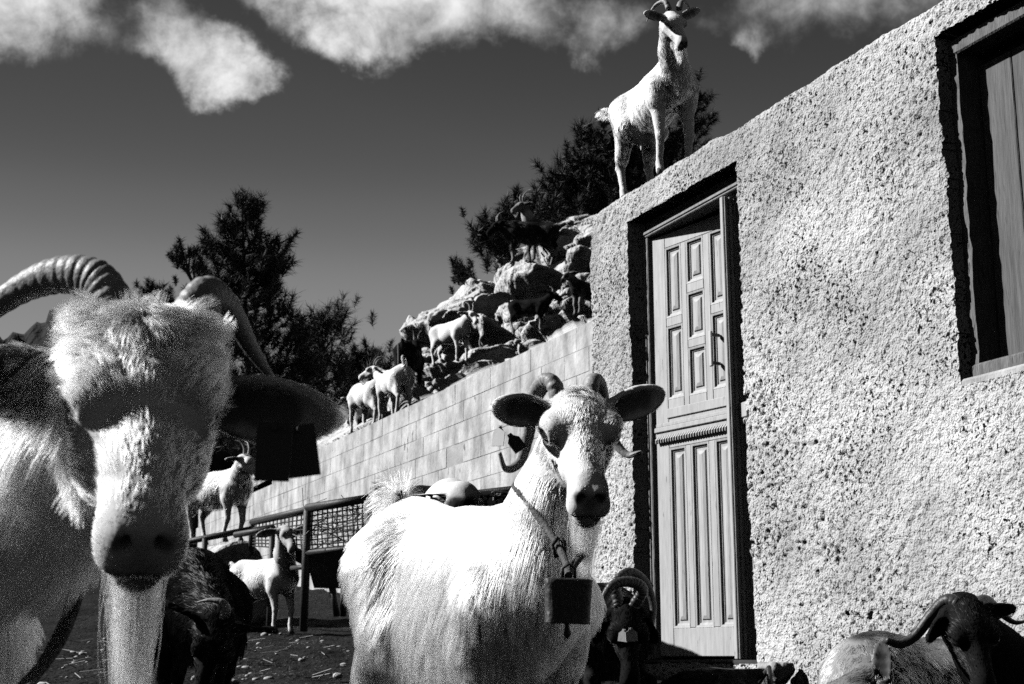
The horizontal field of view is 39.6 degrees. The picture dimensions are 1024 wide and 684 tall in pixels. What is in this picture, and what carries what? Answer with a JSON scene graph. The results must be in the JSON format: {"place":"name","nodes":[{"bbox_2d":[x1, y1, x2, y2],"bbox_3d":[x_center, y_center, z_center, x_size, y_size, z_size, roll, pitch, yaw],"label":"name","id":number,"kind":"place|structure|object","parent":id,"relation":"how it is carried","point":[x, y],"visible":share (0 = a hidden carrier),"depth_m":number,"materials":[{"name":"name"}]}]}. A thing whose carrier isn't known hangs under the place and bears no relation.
{"place":"outdoors","nodes":[
{"label":"outdoors","id":0,"kind":"place"},
{"bbox_2d":[0,310,255,546],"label":"mountain","id":1,"kind":"structure","parent":0,"point":[36,333],"depth_m":254.44,"materials":[{"name":"grey stone"}]},
{"bbox_2d":[18,573,662,683],"bbox_3d":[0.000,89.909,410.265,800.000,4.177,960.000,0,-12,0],"label":"ground","id":2,"kind":"structure","parent":0,"point":[326,626],"depth_m":10.12,"materials":[{"name":"soil"}]},
{"bbox_2d":[133,277,175,303],"bbox_3d":[-7.589,1.655,29.700,1.633,6.232,1.759,6,-14,-24],"label":"pine tree","id":3,"kind":"object","parent":2,"relation":"on","point":[149,288],"visible":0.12,"depth_m":29.92,"materials":[{"name":"black plant"}]},
{"bbox_2d":[0,254,347,683],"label":"goat","id":4,"kind":"object","parent":2,"relation":"on","point":[120,406],"visible":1,"depth_m":1.58},
{"bbox_2d":[17,586,85,683],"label":"leather collar","id":5,"kind":"object","parent":4,"relation":"hanging from","point":[53,647],"visible":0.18,"depth_m":1.84,"materials":[{"name":"leather"}]},
{"bbox_2d":[18,632,344,683],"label":"straw","id":6,"kind":"object","parent":2,"relation":"on","point":[194,670],"visible":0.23,"depth_m":8.05,"materials":[{"name":"grey plant"}]},
{"bbox_2d":[35,632,350,683],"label":"pebbles","id":7,"kind":"object","parent":2,"relation":"on","point":[303,659],"visible":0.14,"depth_m":7.80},
{"bbox_2d":[165,235,240,547],"bbox_3d":[-5.675,1.059,25.692,1.435,6.062,1.578,5,-14,-23],"label":"pine tree","id":8,"kind":"object","parent":2,"relation":"on","point":[178,257],"visible":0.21,"depth_m":25.93,"materials":[{"name":"black plant"}]},
{"bbox_2d":[148,547,279,683],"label":"goat","id":9,"kind":"object","parent":2,"relation":"on","point":[207,611],"visible":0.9,"depth_m":4.82},
{"bbox_2d":[187,525,275,633],"bbox_3d":[-2.644,2.197,12.808,1.561,1.073,0.345,-9,-15,34],"label":"fence","id":10,"kind":"object","parent":2,"relation":"on","point":[237,533],"visible":0.45,"depth_m":12.54,"materials":[{"name":"metal"}]},
{"bbox_2d":[207,541,266,623],"bbox_3d":[-2.757,2.444,13.877,0.848,0.945,0.986,7,-14,-29],"label":"boulder","id":11,"kind":"object","parent":2,"relation":"on","point":[235,552],"visible":0.15,"depth_m":13.56,"materials":[{"name":"stone"}]},
{"bbox_2d":[185,440,258,544],"bbox_3d":[-2.823,1.484,13.908,0.510,0.953,1.328,10,-16,-39],"label":"goat","id":12,"kind":"object","parent":11,"relation":"on","point":[226,490],"visible":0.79,"depth_m":13.81},
{"bbox_2d":[182,184,336,492],"bbox_3d":[-4.973,0.527,27.022,3.480,7.272,2.898,0,-12,0],"label":"pine tree","id":13,"kind":"object","parent":2,"relation":"on","point":[264,273],"visible":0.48,"depth_m":26.75,"materials":[{"name":"black plant"}]},
{"bbox_2d":[227,541,301,568],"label":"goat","id":14,"kind":"object","parent":2,"relation":"on","point":[298,555],"visible":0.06,"depth_m":13.84},
{"bbox_2d":[229,525,312,633],"bbox_3d":[-2.056,2.040,12.111,0.518,0.879,1.350,6,-14,-25],"label":"goat","id":15,"kind":"object","parent":2,"relation":"on","point":[273,579],"visible":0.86,"depth_m":12.06},
{"bbox_2d":[248,487,371,631],"bbox_3d":[-1.597,1.928,12.364,0.943,1.191,2.979,4,-13,-19],"label":"hay feeder","id":16,"kind":"object","parent":2,"relation":"on","point":[319,565],"visible":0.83,"depth_m":11.38,"materials":[{"name":"metal"}]},
{"bbox_2d":[195,321,595,592],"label":"retaining wall","id":17,"kind":"structure","parent":2,"relation":"on","point":[440,435],"depth_m":14.81,"materials":[{"name":"concrete"}]},
{"bbox_2d":[341,379,389,434],"bbox_3d":[-1.800,0.811,17.604,0.390,0.673,1.133,8,-15,-33],"label":"goat","id":18,"kind":"object","parent":17,"relation":"on","point":[364,399],"visible":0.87,"depth_m":17.43},
{"bbox_2d":[358,354,415,420],"bbox_3d":[-1.437,0.530,16.672,0.367,0.818,0.967,8,-15,-32],"label":"goat","id":19,"kind":"object","parent":17,"relation":"on","point":[395,383],"visible":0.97,"depth_m":16.37},
{"bbox_2d":[365,486,510,524],"bbox_3d":[-0.339,1.388,8.068,1.403,1.087,0.050,-10,-16,39],"label":"pipe rail","id":20,"kind":"object","parent":2,"relation":"on","point":[368,515],"visible":0.18,"depth_m":8.52,"materials":[{"name":"metal"}]},
{"bbox_2d":[413,478,507,506],"bbox_3d":[-0.324,1.163,6.971,0.489,0.922,1.348,2,-13,-8],"label":"goat","id":21,"kind":"object","parent":2,"relation":"on","point":[453,492],"visible":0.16,"depth_m":6.50},
{"bbox_2d":[370,481,595,539],"bbox_3d":[0.043,1.219,7.844,1.696,1.119,0.553,5,-14,-23],"label":"fence","id":22,"kind":"object","parent":2,"relation":"on","point":[489,502],"visible":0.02,"depth_m":7.70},
{"bbox_2d":[337,372,666,683],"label":"goat","id":23,"kind":"object","parent":2,"relation":"on","point":[436,592],"visible":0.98,"depth_m":2.99},
{"bbox_2d":[511,482,593,638],"bbox_3d":[0.088,0.434,2.900,0.180,0.341,0.429,0,-12,0],"label":"bell collar","id":24,"kind":"object","parent":23,"relation":"hanging from","point":[567,599],"visible":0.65,"depth_m":2.68,"materials":[{"name":"metal"}]},
{"bbox_2d":[579,567,659,683],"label":"goat","id":25,"kind":"object","parent":2,"relation":"on","point":[624,640],"visible":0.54,"depth_m":5.21},
{"bbox_2d":[659,667,764,683],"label":"doorstep","id":26,"kind":"object","parent":2,"relation":"on","point":[708,675],"visible":1,"depth_m":5.50,"materials":[{"name":"stone"}]},
{"bbox_2d":[758,665,772,683],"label":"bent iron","id":27,"kind":"object","parent":2,"relation":"on","point":[767,671],"visible":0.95,"depth_m":5.64,"materials":[{"name":"grey metal"}]},
{"bbox_2d":[756,661,794,683],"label":"stone","id":28,"kind":"object","parent":2,"relation":"on","point":[782,672],"visible":0.79,"depth_m":5.69,"materials":[{"name":"stone"}]},
{"bbox_2d":[590,0,1023,683],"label":"stucco building","id":29,"kind":"structure","parent":2,"relation":"on","point":[808,308],"depth_m":5.72,"materials":[{"name":"paint"}]},
{"bbox_2d":[595,0,699,197],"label":"goat","id":30,"kind":"object","parent":29,"relation":"on","point":[653,103],"visible":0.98,"depth_m":7.29},
{"bbox_2d":[652,214,734,655],"bbox_3d":[0.937,0.430,6.871,0.096,2.128,0.800,8,-15,-33],"label":"door","id":31,"kind":"structure","parent":29,"relation":"in","point":[696,593],"depth_m":6.97,"materials":[{"name":"grey wood"}]},
{"bbox_2d":[948,0,1023,387],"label":"window","id":32,"kind":"structure","parent":29,"relation":"in","point":[987,61],"depth_m":5.11,"materials":[{"name":"wood"}]},
{"bbox_2d":[816,630,1023,683],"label":"goat","id":33,"kind":"object","parent":2,"relation":"on","point":[869,657],"visible":0.66,"depth_m":4.20},
{"bbox_2d":[883,591,1023,683],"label":"goat","id":34,"kind":"object","parent":2,"relation":"on","point":[983,642],"visible":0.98,"depth_m":3.73},
{"bbox_2d":[253,214,593,490],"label":"rocky hillside","id":35,"kind":"structure","parent":0,"point":[494,341],"depth_m":20.68,"materials":[{"name":"stone"}]},
{"bbox_2d":[280,289,378,421],"bbox_3d":[-3.848,1.508,28.190,2.382,5.456,2.645,0,-12,0],"label":"pine tree","id":36,"kind":"object","parent":35,"relation":"on","point":[324,324],"visible":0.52,"depth_m":28.34,"materials":[{"name":"black plant"}]},
{"bbox_2d":[328,310,395,423],"bbox_3d":[-2.927,1.849,29.762,2.218,5.072,1.821,-4,-13,17],"label":"pine tree","id":37,"kind":"object","parent":35,"relation":"on","point":[369,352],"visible":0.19,"depth_m":29.87,"materials":[{"name":"black plant"}]},
{"bbox_2d":[347,407,386,425],"bbox_3d":[-1.831,1.011,18.473,0.348,0.658,1.019,11,-17,-41],"label":"rock","id":38,"kind":"object","parent":35,"relation":"on","point":[358,417],"visible":0.11,"depth_m":18.47,"materials":[{"name":"grey stone"}]},
{"bbox_2d":[397,344,399,364],"bbox_3d":[-1.437,0.446,17.969,0.048,0.843,0.153,0,-12,0],"label":"thin post","id":39,"kind":"object","parent":35,"relation":"on","point":[398,352],"visible":0.43,"depth_m":17.99,"materials":[{"name":"black plant"}]},
{"bbox_2d":[393,331,429,385],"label":"goat","id":40,"kind":"object","parent":35,"relation":"on","point":[411,351],"visible":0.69,"depth_m":18.67},
{"bbox_2d":[418,310,428,317],"bbox_3d":[-1.235,-0.265,23.730,0.802,0.651,0.677,0,-12,0],"label":"boulder","id":41,"kind":"object","parent":35,"relation":"on","point":[422,313],"visible":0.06,"depth_m":23.72,"materials":[{"name":"stone"}]},
{"bbox_2d":[415,374,433,383],"bbox_3d":[-1.106,0.640,19.968,0.400,0.323,0.570,-6,-14,24],"label":"boulder","id":42,"kind":"object","parent":35,"relation":"on","point":[425,378],"visible":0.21,"depth_m":19.84,"materials":[{"name":"stone"}]},
{"bbox_2d":[429,302,478,368],"bbox_3d":[-0.788,-0.091,19.454,0.351,0.800,1.044,11,-16,-40],"label":"goat","id":43,"kind":"object","parent":35,"relation":"on","point":[443,337],"visible":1,"depth_m":19.33},
{"bbox_2d":[447,252,479,294],"bbox_3d":[-0.771,-0.398,24.448,0.728,2.386,1.505,0,-12,0],"label":"pine tree","id":44,"kind":"object","parent":35,"relation":"on","point":[462,273],"visible":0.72,"depth_m":24.40,"materials":[{"name":"black plant"}]},
{"bbox_2d":[385,320,544,414],"bbox_3d":[-0.330,-0.261,20.768,3.194,3.792,5.414,0,-12,0],"label":"rubble","id":45,"kind":"object","parent":35,"relation":"on","point":[428,351],"visible":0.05,"depth_m":19.21,"materials":[{"name":"stone"}]},
{"bbox_2d":[472,292,516,318],"bbox_3d":[-0.270,-0.282,21.691,0.963,0.887,0.598,5,-14,-22],"label":"boulder","id":46,"kind":"object","parent":35,"relation":"on","point":[488,304],"visible":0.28,"depth_m":21.43,"materials":[{"name":"stone"}]},
{"bbox_2d":[459,182,561,276],"bbox_3d":[-0.066,-1.252,24.782,1.856,3.401,1.662,-10,-16,38],"label":"pine tree","id":47,"kind":"object","parent":35,"relation":"on","point":[497,244],"visible":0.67,"depth_m":24.83,"materials":[{"name":"black plant"}]},
{"bbox_2d":[496,246,525,267],"bbox_3d":[0.240,-1.323,23.844,1.064,0.413,0.863,-9,-15,35],"label":"boulder","id":48,"kind":"object","parent":35,"relation":"on","point":[504,260],"visible":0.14,"depth_m":23.67,"materials":[{"name":"stone"}]},
{"bbox_2d":[486,212,566,266],"bbox_3d":[0.210,-1.581,22.023,1.242,0.850,0.410,2,-13,-7],"label":"goat","id":49,"kind":"object","parent":35,"relation":"on","point":[514,233],"visible":0.98,"depth_m":21.92},
{"bbox_2d":[507,285,562,333],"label":"goat","id":50,"kind":"object","parent":35,"relation":"on","point":[520,309],"visible":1,"depth_m":18.80},
{"bbox_2d":[511,191,563,262],"bbox_3d":[0.482,-1.772,22.484,1.193,1.118,0.405,8,-15,-33],"label":"goat","id":51,"kind":"object","parent":35,"relation":"on","point":[527,214],"visible":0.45,"depth_m":22.28},
{"bbox_2d":[551,258,573,273],"bbox_3d":[0.680,-0.831,22.079,0.863,0.770,1.341,-3,-13,14],"label":"boulder","id":52,"kind":"object","parent":35,"relation":"on","point":[558,266],"visible":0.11,"depth_m":21.65,"materials":[{"name":"stone"}]},
{"bbox_2d":[560,264,591,314],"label":"goat","id":53,"kind":"object","parent":35,"relation":"on","point":[580,289],"visible":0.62,"depth_m":18.29},
{"bbox_2d":[523,66,720,222],"bbox_3d":[2.025,-2.081,25.946,3.820,5.938,2.335,0,-12,0],"label":"pine tree","id":54,"kind":"object","parent":35,"relation":"on","point":[588,193],"visible":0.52,"depth_m":25.78,"materials":[{"name":"black plant"}]},
{"bbox_2d":[0,0,942,444],"label":"sky","id":55,"kind":"structure","parent":0,"point":[369,126],"materials":[{"name":"grey"}]}
]}

